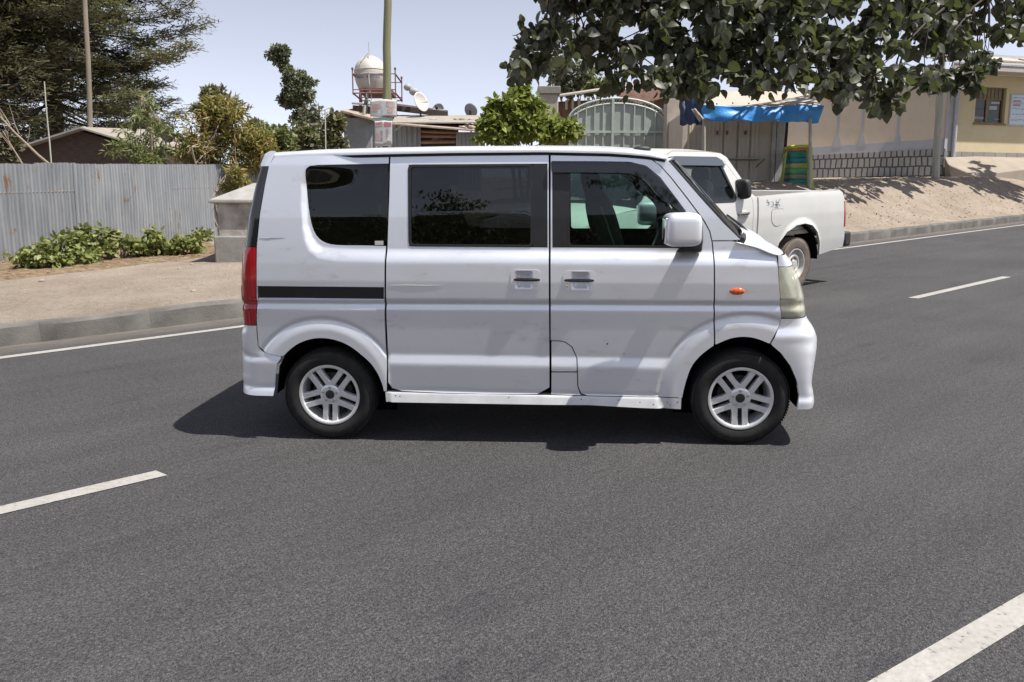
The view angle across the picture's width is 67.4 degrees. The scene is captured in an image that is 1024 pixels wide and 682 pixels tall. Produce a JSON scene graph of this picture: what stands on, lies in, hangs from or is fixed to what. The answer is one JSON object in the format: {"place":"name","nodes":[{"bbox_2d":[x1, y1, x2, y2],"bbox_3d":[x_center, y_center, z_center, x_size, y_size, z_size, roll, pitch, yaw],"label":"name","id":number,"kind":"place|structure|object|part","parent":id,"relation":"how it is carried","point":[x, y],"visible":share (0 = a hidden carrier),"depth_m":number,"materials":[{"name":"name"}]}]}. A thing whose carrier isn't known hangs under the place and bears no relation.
{"place":"outdoors","nodes":[
{"label":"outdoors","id":0,"kind":"place"},
{"bbox_2d":[44,81,51,162],"bbox_3d":[-12.022,-4.758,20.025,0.053,3.871,0.044,0,8,0],"label":"thin stick","id":1,"kind":"object","parent":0,"point":[47,124],"visible":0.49,"depth_m":19.90,"materials":[{"name":"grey wood"}]},
{"bbox_2d":[0,221,1023,681],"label":"road","id":2,"kind":"structure","parent":0,"point":[860,519],"depth_m":3.47,"materials":[{"name":"grey asphalt"}]},
{"bbox_2d":[0,470,165,513],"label":"road marking","id":3,"kind":"object","parent":2,"relation":"on","point":[15,506],"visible":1,"depth_m":3.83,"materials":[{"name":"paint"}]},
{"bbox_2d":[0,214,1023,346],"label":"kerb","id":4,"kind":"structure","parent":2,"relation":"on","point":[25,332],"depth_m":8.07,"materials":[{"name":"concrete"}]},
{"bbox_2d":[0,224,1023,358],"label":"edge line","id":5,"kind":"object","parent":2,"relation":"on","point":[70,348],"visible":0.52,"depth_m":7.58,"materials":[{"name":"paint"}]},
{"bbox_2d":[241,146,816,444],"bbox_3d":[0.087,-0.386,4.971,3.436,1.688,1.907,0,12,5],"label":"minivan","id":6,"kind":"object","parent":2,"relation":"on","point":[373,280],"visible":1,"depth_m":4.29,"materials":[{"name":"silver metal"}]},
{"bbox_3d":[-1.402,-0.897,4.983,0.209,0.438,1.438,0,12,5],"label":"rear window","id":7,"kind":"part","parent":6,"relation":"part of","materials":[{"name":"black glass"}]},
{"bbox_3d":[-0.917,-0.759,4.288,0.465,0.451,0.022,1,8,4],"label":"quarter window","id":8,"kind":"part","parent":6,"relation":"part of","materials":[{"name":"black glass"}]},
{"bbox_3d":[-0.808,-1.037,5.587,0.466,0.449,0.051,0,12,5],"label":"quarter window","id":9,"kind":"part","parent":6,"relation":"part of","materials":[{"name":"glass"}]},
{"bbox_3d":[-0.253,-0.361,4.291,0.929,1.350,0.100,1,8,5],"label":"sliding door","id":10,"kind":"part","parent":6,"relation":"part of","materials":[{"name":"silver metal"}]},
{"bbox_3d":[0.780,-0.659,5.660,0.899,1.356,0.338,0,12,5],"label":"front door","id":11,"kind":"part","parent":6,"relation":"part of","materials":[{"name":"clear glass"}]},
{"bbox_3d":[0.655,-0.329,4.131,0.899,1.356,0.338,0,12,5],"label":"front door","id":12,"kind":"part","parent":6,"relation":"part of","materials":[{"name":"silver metal"}]},
{"bbox_2d":[570,148,850,289],"bbox_3d":[2.071,-1.462,9.585,5.380,1.801,1.858,-10,15,-37],"label":"pickup truck","id":13,"kind":"object","parent":2,"relation":"on","point":[797,227],"visible":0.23,"depth_m":9.54,"materials":[{"name":"white paint"}]},
{"bbox_3d":[1.207,-1.667,9.803,1.761,1.267,0.251,-6,10,-37],"label":"door","id":14,"kind":"part","parent":13,"relation":"part of","materials":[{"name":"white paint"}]},
{"bbox_3d":[2.154,-1.445,8.631,1.756,1.236,0.283,-10,15,-37],"label":"door","id":15,"kind":"part","parent":13,"relation":"part of","materials":[{"name":"white paint"}]},
{"bbox_2d":[868,593,1023,681],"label":"line","id":16,"kind":"object","parent":2,"relation":"on","point":[945,654],"visible":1,"depth_m":2.48,"materials":[{"name":"paint"}]},
{"bbox_2d":[908,276,1008,297],"bbox_3d":[5.972,-0.722,10.148,2.900,0.001,0.110,-10,15,-37],"label":"road marking","id":17,"kind":"object","parent":2,"relation":"on","point":[957,287],"visible":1,"depth_m":10.05,"materials":[{"name":"paint"}]},
{"bbox_2d":[0,176,1023,322],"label":"verge ground","id":18,"kind":"structure","parent":0,"point":[82,293],"depth_m":11.90,"materials":[{"name":"beige sand"}]},
{"bbox_2d":[0,120,22,163],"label":"dead branch","id":19,"kind":"object","parent":18,"relation":"on","point":[7,139],"visible":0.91,"depth_m":17.52,"materials":[{"name":"wood"}]},
{"bbox_2d":[0,132,25,163],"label":"bush","id":20,"kind":"object","parent":18,"relation":"on","point":[8,154],"visible":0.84,"depth_m":20.38,"materials":[{"name":"green plant"}]},
{"bbox_2d":[2,125,42,143],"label":"bush","id":21,"kind":"object","parent":18,"relation":"on","point":[27,133],"visible":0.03,"depth_m":40.55,"materials":[{"name":"green plant"}]},
{"bbox_2d":[0,106,48,162],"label":"dead branch","id":22,"kind":"object","parent":18,"relation":"on","point":[29,146],"visible":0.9,"depth_m":18.45,"materials":[{"name":"wood"}]},
{"bbox_2d":[0,0,145,143],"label":"conifer tree","id":23,"kind":"object","parent":18,"relation":"on","point":[19,68],"visible":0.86,"depth_m":25.68,"materials":[{"name":"green plant"}]},
{"bbox_2d":[82,0,92,126],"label":"wooden pole","id":24,"kind":"object","parent":18,"relation":"on","point":[88,68],"visible":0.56,"depth_m":24.92,"materials":[{"name":"wood"}]},
{"bbox_2d":[0,240,214,280],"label":"soil bed","id":25,"kind":"object","parent":18,"relation":"on","point":[6,266],"visible":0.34,"depth_m":12.14,"materials":[{"name":"beige soil"}]},
{"bbox_2d":[2,235,74,268],"bbox_3d":[-7.269,-1.278,11.773,0.987,0.694,0.648,0,8,0],"label":"shrub","id":26,"kind":"object","parent":25,"relation":"on","point":[39,255],"visible":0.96,"depth_m":11.70,"materials":[{"name":"green plant"}]},
{"bbox_2d":[32,227,102,265],"bbox_3d":[-7.110,-1.424,12.209,1.003,0.786,0.838,0,8,0],"label":"shrub","id":27,"kind":"object","parent":25,"relation":"on","point":[71,250],"visible":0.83,"depth_m":12.16,"materials":[{"name":"green plant"}]},
{"bbox_2d":[71,221,119,257],"bbox_3d":[-7.025,-1.609,12.965,0.895,0.833,0.783,0,8,0],"label":"shrub","id":28,"kind":"object","parent":25,"relation":"on","point":[94,240],"visible":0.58,"depth_m":12.85,"materials":[{"name":"green plant"}]},
{"bbox_2d":[99,228,146,258],"bbox_3d":[-6.750,-1.615,13.339,0.843,0.686,0.737,-5,10,-32],"label":"shrub","id":29,"kind":"object","parent":25,"relation":"on","point":[133,245],"visible":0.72,"depth_m":13.29,"materials":[{"name":"green plant"}]},
{"bbox_2d":[124,225,168,255],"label":"shrub","id":30,"kind":"object","parent":25,"relation":"on","point":[153,243],"visible":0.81,"depth_m":13.51,"materials":[{"name":"green plant"}]},
{"bbox_2d":[161,233,207,254],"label":"shrub","id":31,"kind":"object","parent":25,"relation":"on","point":[177,244],"visible":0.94,"depth_m":13.68,"materials":[{"name":"green plant"}]},
{"bbox_2d":[189,226,213,241],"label":"shrub","id":32,"kind":"object","parent":25,"relation":"on","point":[202,231],"visible":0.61,"depth_m":16.85,"materials":[{"name":"green plant"}]},
{"bbox_2d":[0,0,221,139],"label":"conifer tree","id":33,"kind":"object","parent":18,"relation":"on","point":[116,62],"visible":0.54,"depth_m":29.69,"materials":[{"name":"green plant"}]},
{"bbox_2d":[14,127,223,163],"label":"house","id":34,"kind":"structure","parent":18,"relation":"on","point":[81,145],"depth_m":23.42,"materials":[{"name":"brown brick"}]},
{"bbox_2d":[158,124,173,148],"bbox_3d":[-11.378,-6.527,25.323,0.615,1.195,0.232,2,9,16],"label":"satellite dish","id":35,"kind":"object","parent":34,"relation":"attached to","point":[166,141],"visible":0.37,"depth_m":25.25,"materials":[{"name":"grey metal"}]},
{"bbox_2d":[0,162,258,260],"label":"corrugated fence","id":36,"kind":"object","parent":18,"relation":"on","point":[38,201],"visible":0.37,"depth_m":15.09,"materials":[{"name":"metal"}]},
{"bbox_2d":[97,90,183,164],"bbox_3d":[-8.713,-4.127,18.064,2.376,3.671,1.640,5,10,33],"label":"feathery sapling","id":37,"kind":"object","parent":18,"relation":"on","point":[145,156],"visible":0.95,"depth_m":17.77,"materials":[{"name":"green plant"}]},
{"bbox_2d":[188,82,234,129],"bbox_3d":[-10.115,-6.499,26.362,1.528,4.675,1.765,0,8,0],"label":"pointed tree","id":38,"kind":"object","parent":18,"relation":"on","point":[206,90],"visible":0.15,"depth_m":25.78,"materials":[{"name":"green plant"}]},
{"bbox_2d":[169,90,286,227],"bbox_3d":[-6.761,-4.151,18.455,2.566,3.600,1.946,0,8,0],"label":"golden leaf tree","id":39,"kind":"object","parent":18,"relation":"on","point":[208,145],"visible":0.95,"depth_m":18.07,"materials":[{"name":"plant"}]},
{"bbox_2d":[208,183,255,261],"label":"service pillar","id":40,"kind":"structure","parent":18,"relation":"on","point":[233,209],"depth_m":12.42,"materials":[{"name":"concrete"}]},
{"bbox_2d":[237,116,269,137],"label":"bush","id":41,"kind":"object","parent":18,"relation":"on","point":[256,120],"visible":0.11,"depth_m":24.95,"materials":[{"name":"green plant"}]},
{"bbox_2d":[251,122,300,151],"bbox_3d":[-7.267,-5.135,23.495,1.565,3.022,1.480,0,8,0],"label":"bush","id":42,"kind":"object","parent":18,"relation":"on","point":[285,140],"visible":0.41,"depth_m":23.20,"materials":[{"name":"green plant"}]},
{"bbox_2d":[263,43,319,125],"bbox_3d":[-9.928,-10.136,34.871,2.488,6.628,1.735,0,8,0],"label":"slender tree","id":43,"kind":"object","parent":18,"relation":"on","point":[297,90],"visible":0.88,"depth_m":34.35,"materials":[{"name":"green plant"}]},
{"bbox_2d":[286,114,324,150],"bbox_3d":[-6.541,-5.543,24.477,1.798,3.134,1.505,0,8,0],"label":"bush","id":44,"kind":"object","parent":18,"relation":"on","point":[307,134],"visible":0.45,"depth_m":24.08,"materials":[{"name":"green plant"}]},
{"bbox_2d":[297,100,323,130],"bbox_3d":[-8.353,-8.115,32.129,1.337,3.969,1.284,0,8,0],"label":"wispy tree","id":45,"kind":"object","parent":18,"relation":"on","point":[312,113],"visible":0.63,"depth_m":31.79,"materials":[{"name":"green plant"}]},
{"bbox_2d":[321,107,329,148],"bbox_3d":[-5.372,-5.186,22.287,0.270,3.086,0.040,0,8,0],"label":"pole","id":46,"kind":"object","parent":18,"relation":"on","point":[324,110],"visible":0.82,"depth_m":22.11,"materials":[{"name":"grey metal"}]},
{"bbox_2d":[314,107,349,149],"bbox_3d":[-5.300,-5.289,22.854,1.093,3.229,1.032,0,8,0],"label":"bush","id":47,"kind":"object","parent":18,"relation":"on","point":[336,124],"visible":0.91,"depth_m":22.52,"materials":[{"name":"green plant"}]},
{"bbox_2d":[351,42,402,105],"bbox_3d":[-4.577,-7.412,26.260,1.538,5.257,1.580,0,8,0],"label":"water tank","id":48,"kind":"object","parent":18,"relation":"on","point":[367,74],"visible":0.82,"depth_m":25.55,"materials":[{"name":"plastic"}]},
{"bbox_2d":[382,0,391,147],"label":"utility pole","id":49,"kind":"object","parent":18,"relation":"on","point":[387,50],"visible":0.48,"depth_m":16.23,"materials":[{"name":"green wood"}]},
{"bbox_2d":[373,117,392,120],"bbox_3d":[-2.760,-4.739,16.409,0.443,0.092,0.028,0,8,2],"label":"poster","id":50,"kind":"object","parent":49,"relation":"attached to","point":[383,118],"visible":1,"depth_m":16.40,"materials":[{"name":"white paper"}]},
{"bbox_2d":[370,99,396,116],"bbox_3d":[-2.744,-4.961,16.362,0.576,0.364,0.048,0,8,2],"label":"poster","id":51,"kind":"object","parent":49,"relation":"attached to","point":[382,107],"visible":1,"depth_m":16.35,"materials":[{"name":"grey paper"}]},
{"bbox_2d":[375,120,391,146],"bbox_3d":[-2.751,-4.435,16.416,0.388,0.541,0.026,0,8,1],"label":"poster","id":52,"kind":"object","parent":49,"relation":"attached to","point":[383,132],"visible":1,"depth_m":16.41,"materials":[{"name":"grey paper"}]},
{"bbox_2d":[333,102,480,148],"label":"iron shack","id":53,"kind":"structure","parent":18,"relation":"on","point":[415,131],"depth_m":23.58,"materials":[{"name":"metal"}]},
{"bbox_2d":[364,93,367,113],"bbox_3d":[-4.528,-7.269,23.810,0.138,0.793,0.418,-2,8,-14],"label":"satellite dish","id":54,"kind":"object","parent":53,"relation":"on","point":[366,102],"visible":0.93,"depth_m":23.78,"materials":[{"name":"grey metal"}]},
{"bbox_2d":[404,84,418,109],"bbox_3d":[-3.175,-7.742,24.343,0.505,0.801,0.223,0,8,0],"label":"dish receiver","id":55,"kind":"object","parent":53,"relation":"on","point":[410,89],"visible":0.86,"depth_m":24.24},
{"bbox_2d":[414,92,428,116],"bbox_3d":[-2.863,-7.308,24.213,0.209,1.066,0.633,6,10,37],"label":"satellite dish","id":56,"kind":"object","parent":53,"relation":"on","point":[421,101],"visible":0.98,"depth_m":24.23,"materials":[{"name":"grey metal"}]},
{"bbox_2d":[432,103,443,110],"bbox_3d":[-2.409,-7.376,25.178,0.347,0.847,0.345,-3,9,-21],"label":"satellite dish","id":57,"kind":"object","parent":53,"relation":"on","point":[438,106],"visible":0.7,"depth_m":25.19,"materials":[{"name":"grey metal"}]},
{"bbox_2d":[459,123,474,128],"bbox_3d":[-1.233,-6.412,22.954,0.722,0.213,0.325,0,8,0],"label":"scrap wood","id":58,"kind":"object","parent":53,"relation":"on","point":[469,125],"visible":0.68,"depth_m":22.90,"materials":[{"name":"beige wood"}]},
{"bbox_2d":[465,103,476,131],"bbox_3d":[-1.396,-7.596,26.180,0.503,0.985,0.197,4,9,27],"label":"satellite dish","id":59,"kind":"object","parent":53,"relation":"on","point":[470,108],"visible":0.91,"depth_m":26.07,"materials":[{"name":"grey metal"}]},
{"bbox_2d":[0,176,1021,276],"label":"leaf litter","id":60,"kind":"object","parent":18,"relation":"on","point":[103,266],"visible":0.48,"depth_m":20.38,"materials":[{"name":"brown plant"}]},
{"bbox_2d":[468,83,586,145],"bbox_3d":[0.394,-5.092,19.916,3.058,3.196,1.696,0,8,0],"label":"lime bush","id":61,"kind":"object","parent":18,"relation":"on","point":[515,117],"visible":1,"depth_m":19.45,"materials":[{"name":"green plant"}]},
{"bbox_2d":[38,176,1019,306],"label":"gravel stones","id":62,"kind":"object","parent":18,"relation":"on","point":[42,280],"visible":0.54,"depth_m":11.70,"materials":[{"name":"stone"}]},
{"bbox_2d":[537,86,560,145],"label":"gate pillar","id":63,"kind":"structure","parent":18,"relation":"on","point":[550,94],"depth_m":22.80,"materials":[{"name":"concrete"}]},
{"bbox_2d":[541,53,603,100],"bbox_3d":[2.884,-10.728,36.804,3.116,6.299,2.890,0,8,0],"label":"distant tree","id":64,"kind":"object","parent":18,"relation":"on","point":[571,82],"visible":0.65,"depth_m":36.08,"materials":[{"name":"green plant"}]},
{"bbox_2d":[580,75,613,99],"bbox_3d":[4.026,-9.597,35.036,1.896,4.837,1.664,0,8,0],"label":"distant tree","id":65,"kind":"object","parent":18,"relation":"on","point":[595,83],"visible":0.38,"depth_m":34.38,"materials":[{"name":"green plant"}]},
{"bbox_2d":[558,84,663,145],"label":"rusty roof building","id":66,"kind":"structure","parent":18,"relation":"on","point":[566,108],"depth_m":28.93,"materials":[{"name":"brown metal"}]},
{"bbox_2d":[568,97,663,148],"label":"arched gate","id":67,"kind":"structure","parent":18,"relation":"on","point":[621,124],"depth_m":23.28,"materials":[{"name":"metal"}]},
{"bbox_2d":[663,98,679,148],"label":"gate pillar","id":68,"kind":"structure","parent":18,"relation":"on","point":[671,110],"depth_m":22.69,"materials":[{"name":"beige concrete"}]},
{"bbox_2d":[688,125,690,148],"bbox_3d":[4.799,-4.905,20.812,0.133,1.846,0.080,0,8,0],"label":"canopy post","id":69,"kind":"object","parent":18,"relation":"on","point":[689,136],"visible":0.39,"depth_m":20.70,"materials":[{"name":"beige wood"}]},
{"bbox_2d":[702,119,705,150],"bbox_3d":[4.956,-4.733,19.827,0.151,1.960,0.090,0,8,0],"label":"canopy post","id":70,"kind":"object","parent":18,"relation":"on","point":[704,135],"visible":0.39,"depth_m":19.72,"materials":[{"name":"grey wood"}]},
{"bbox_2d":[668,115,784,181],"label":"kiosk shop","id":71,"kind":"structure","parent":18,"relation":"on","point":[752,151],"depth_m":20.93,"materials":[{"name":"metal"}]},
{"bbox_2d":[705,91,821,105],"bbox_3d":[6.559,-6.547,20.720,3.495,0.790,2.339,0,8,0],"label":"canvas canopy","id":72,"kind":"object","parent":71,"relation":"attached to","point":[734,98],"visible":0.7,"depth_m":20.40,"materials":[{"name":"white fabric"}]},
{"bbox_2d":[680,99,704,125],"bbox_3d":[4.683,-6.007,19.995,0.691,0.851,0.185,8,11,43],"label":"navy tarpaulin","id":73,"kind":"object","parent":72,"relation":"hanging from","point":[687,116],"visible":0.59,"depth_m":20.05,"materials":[{"name":"blue fabric"}]},
{"bbox_2d":[691,108,703,121],"bbox_3d":[4.723,-5.746,19.525,0.326,0.341,0.118,3,9,22],"label":"folded flap","id":74,"kind":"object","parent":72,"relation":"hanging from","point":[698,115],"visible":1,"depth_m":19.52,"materials":[{"name":"beige fabric"}]},
{"bbox_2d":[701,104,823,123],"bbox_3d":[6.379,-5.794,19.620,3.154,0.470,0.158,0,8,0],"label":"blue tarpaulin","id":75,"kind":"object","parent":72,"relation":"hanging from","point":[795,113],"visible":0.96,"depth_m":19.61,"materials":[{"name":"blue plastic"}]},
{"bbox_2d":[499,0,1023,123],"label":"broad leaf tree","id":76,"kind":"object","parent":18,"relation":"on","point":[850,56],"visible":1,"depth_m":15.36,"materials":[{"name":"green plant"}]},
{"bbox_2d":[758,72,782,106],"bbox_3d":[11.330,-9.862,34.840,2.122,5.192,1.956,0,8,0],"label":"distant tree","id":77,"kind":"object","parent":18,"relation":"on","point":[781,88],"visible":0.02,"depth_m":34.23,"materials":[{"name":"green plant"}]},
{"bbox_2d":[780,152,786,181],"bbox_3d":[7.077,-4.443,20.035,0.147,0.992,0.132,-5,10,-32],"label":"post","id":78,"kind":"object","parent":18,"relation":"on","point":[783,165],"visible":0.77,"depth_m":20.01,"materials":[{"name":"green wood"}]},
{"bbox_2d":[783,122,788,180],"bbox_3d":[7.280,-4.909,20.509,0.113,1.932,0.080,0,8,0],"label":"canopy post","id":79,"kind":"object","parent":18,"relation":"on","point":[786,134],"visible":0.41,"depth_m":20.39,"materials":[{"name":"grey wood"}]},
{"bbox_2d":[783,179,806,184],"bbox_3d":[7.501,-4.176,20.362,0.560,0.199,0.638,0,8,0],"label":"folded sack","id":80,"kind":"object","parent":18,"relation":"on","point":[802,181],"visible":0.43,"depth_m":20.05,"materials":[{"name":"teal fabric"}]},
{"bbox_2d":[784,174,806,179],"bbox_3d":[7.503,-4.330,20.340,0.549,0.151,0.638,0,8,0],"label":"folded sack","id":81,"kind":"object","parent":80,"relation":"on","point":[794,176],"visible":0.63,"depth_m":20.04,"materials":[{"name":"grey fabric"}]},
{"bbox_2d":[784,168,806,174],"bbox_3d":[7.501,-4.471,20.319,0.562,0.169,0.638,0,8,0],"label":"folded sack","id":82,"kind":"object","parent":81,"relation":"on","point":[795,171],"visible":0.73,"depth_m":20.02,"materials":[{"name":"green fabric"}]},
{"bbox_2d":[785,163,806,168],"bbox_3d":[7.502,-4.612,20.299,0.542,0.150,0.638,0,8,0],"label":"folded sack","id":83,"kind":"object","parent":82,"relation":"on","point":[795,165],"visible":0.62,"depth_m":19.99,"materials":[{"name":"yellow fabric"}]},
{"bbox_2d":[786,158,806,163],"bbox_3d":[7.502,-4.744,20.280,0.573,0.150,0.638,0,8,0],"label":"folded sack","id":84,"kind":"object","parent":83,"relation":"on","point":[796,160],"visible":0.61,"depth_m":19.97,"materials":[{"name":"blue fabric"}]},
{"bbox_2d":[782,151,806,158],"bbox_3d":[7.477,-4.898,20.258,0.558,0.208,0.638,0,8,0],"label":"folded sack","id":85,"kind":"object","parent":84,"relation":"on","point":[796,154],"visible":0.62,"depth_m":19.95,"materials":[{"name":"teal fabric"}]},
{"bbox_2d":[784,148,806,152],"bbox_3d":[7.496,-5.017,20.240,0.538,0.078,0.638,0,8,0],"label":"folded sack","id":86,"kind":"object","parent":85,"relation":"on","point":[799,149],"visible":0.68,"depth_m":19.94,"materials":[{"name":"orange fabric"}]},
{"bbox_2d":[783,145,807,150],"bbox_3d":[7.481,-5.092,20.230,0.546,0.112,0.638,0,8,0],"label":"folded sack","id":87,"kind":"object","parent":86,"relation":"on","point":[793,147],"visible":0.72,"depth_m":19.93,"materials":[{"name":"fabric"}]},
{"bbox_2d":[808,118,811,188],"bbox_3d":[7.660,-4.646,19.738,0.187,2.079,0.090,0,8,0],"label":"canopy post","id":88,"kind":"object","parent":18,"relation":"on","point":[810,156],"visible":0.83,"depth_m":19.70,"materials":[{"name":"grey wood"}]},
{"bbox_2d":[807,147,813,187],"bbox_3d":[7.722,-4.461,19.884,0.119,1.087,0.212,-6,10,-38],"label":"hanging cloth","id":89,"kind":"object","parent":88,"relation":"hanging from","point":[807,168],"visible":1,"depth_m":19.89,"materials":[{"name":"fabric"}]},
{"bbox_2d":[770,84,947,177],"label":"compound wall","id":90,"kind":"structure","parent":18,"relation":"on","point":[851,140],"depth_m":29.63,"materials":[{"name":"paint"}]},
{"bbox_2d":[931,54,945,177],"bbox_3d":[14.012,-7.403,25.200,0.326,4.864,0.250,0,8,0],"label":"pole","id":91,"kind":"object","parent":18,"relation":"on","point":[936,153],"depth_m":25.21,"materials":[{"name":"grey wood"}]},
{"bbox_2d":[922,55,1023,176],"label":"yellow building","id":92,"kind":"structure","parent":18,"relation":"on","point":[977,127],"depth_m":29.09,"materials":[{"name":"paint"}]},
{"bbox_2d":[973,88,1005,124],"bbox_3d":[18.073,-8.884,29.074,1.442,1.383,0.210,-2,8,-12],"label":"window","id":93,"kind":"structure","parent":92,"relation":"in","point":[989,108],"depth_m":29.16,"materials":[{"name":"black"}]},
{"bbox_2d":[1008,94,1023,126],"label":"notice board","id":94,"kind":"object","parent":92,"relation":"attached to","point":[1016,113],"visible":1,"depth_m":29.25,"materials":[{"name":"white"}]},
{"bbox_2d":[945,156,1023,180],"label":"entrance ramp","id":95,"kind":"structure","parent":18,"relation":"on","point":[1009,167],"depth_m":28.30,"materials":[{"name":"beige concrete"}]},
{"bbox_2d":[2,0,1023,163],"label":"sky","id":96,"kind":"structure","parent":0,"point":[451,51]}
]}

